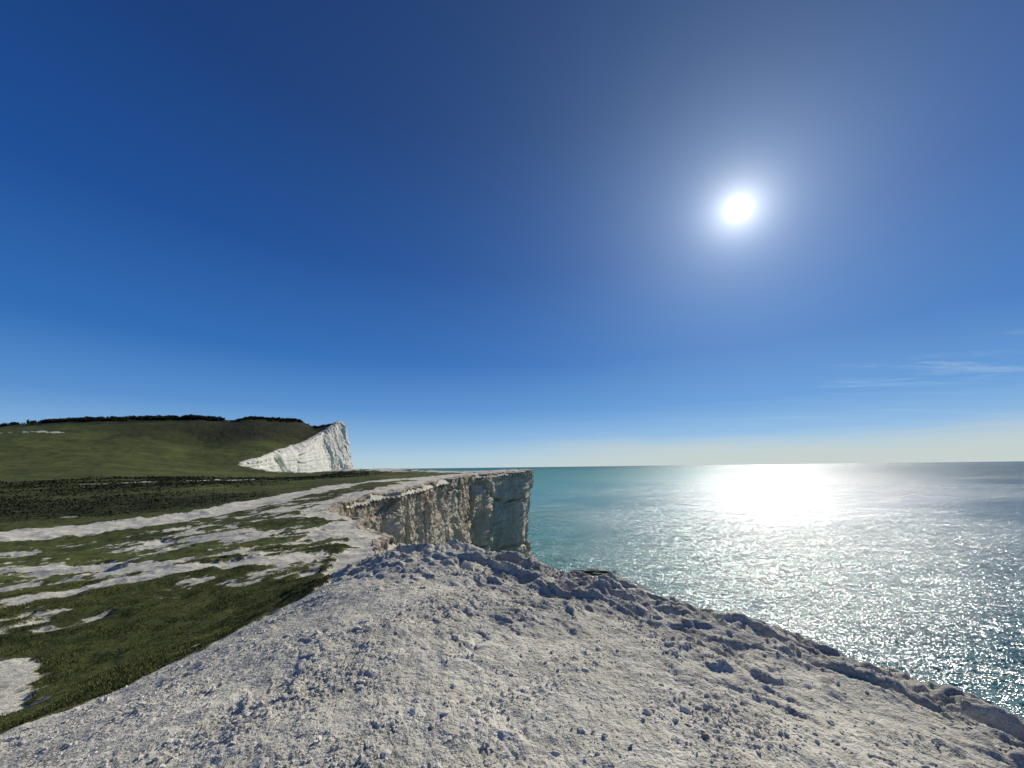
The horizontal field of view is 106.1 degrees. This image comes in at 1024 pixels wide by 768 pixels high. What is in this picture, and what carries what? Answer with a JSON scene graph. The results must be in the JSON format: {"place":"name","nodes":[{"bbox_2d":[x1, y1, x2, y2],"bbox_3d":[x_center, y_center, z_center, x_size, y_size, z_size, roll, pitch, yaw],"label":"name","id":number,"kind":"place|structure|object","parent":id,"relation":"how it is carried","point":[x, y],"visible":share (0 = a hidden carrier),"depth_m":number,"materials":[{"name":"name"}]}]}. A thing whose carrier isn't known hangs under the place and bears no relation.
{"place":"outdoors","nodes":[
{"label":"outdoors","id":0,"kind":"place"},
{"bbox_2d":[239,421,492,472],"bbox_3d":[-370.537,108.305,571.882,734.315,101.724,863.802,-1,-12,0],"label":"chalk cliff","id":1,"kind":"structure","parent":0,"point":[329,449],"depth_m":439.95,"materials":[{"name":"white stone"}]},
{"bbox_2d":[328,469,533,555],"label":"chalk cliff","id":2,"kind":"structure","parent":0,"point":[488,513],"depth_m":79.82,"materials":[{"name":"white stone"}]},
{"bbox_2d":[0,419,1023,767],"bbox_3d":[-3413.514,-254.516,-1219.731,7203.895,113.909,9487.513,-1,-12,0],"label":"ground","id":3,"kind":"structure","parent":0,"point":[60,555],"depth_m":3.84,"materials":[{"name":"grey stone"}]},
{"bbox_2d":[0,414,329,429],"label":"tree line","id":4,"kind":"object","parent":3,"relation":"on","point":[147,418],"visible":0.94,"depth_m":504.41,"materials":[{"name":"green plant"}]},
{"bbox_2d":[0,541,348,731],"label":"grass","id":5,"kind":"structure","parent":3,"relation":"on","point":[109,676],"depth_m":8.93,"materials":[{"name":"green plant"}]},
{"bbox_2d":[0,469,368,522],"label":"scrub","id":6,"kind":"object","parent":3,"relation":"on","point":[160,481],"visible":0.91,"depth_m":79.28,"materials":[{"name":"green plant"}]},
{"bbox_2d":[0,538,1023,767],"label":"chalk rubble","id":7,"kind":"object","parent":3,"relation":"on","point":[386,753],"visible":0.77,"depth_m":2.90,"materials":[{"name":"stone"}]},
{"bbox_2d":[0,0,1023,468],"label":"sky","id":8,"kind":"structure","parent":0,"point":[447,233],"materials":[{"name":"blue"}]},
{"bbox_2d":[405,461,1023,718],"bbox_3d":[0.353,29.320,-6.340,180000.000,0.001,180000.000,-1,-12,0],"label":"sea","id":9,"kind":"structure","parent":0,"point":[916,570],"depth_m":141.58,"materials":[{"name":"liquid"}]},
{"bbox_2d":[566,569,615,574],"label":"sea rock","id":10,"kind":"object","parent":9,"relation":"in","point":[592,572],"visible":0.52,"depth_m":110.00,"materials":[{"name":"grey stone"}]}
]}

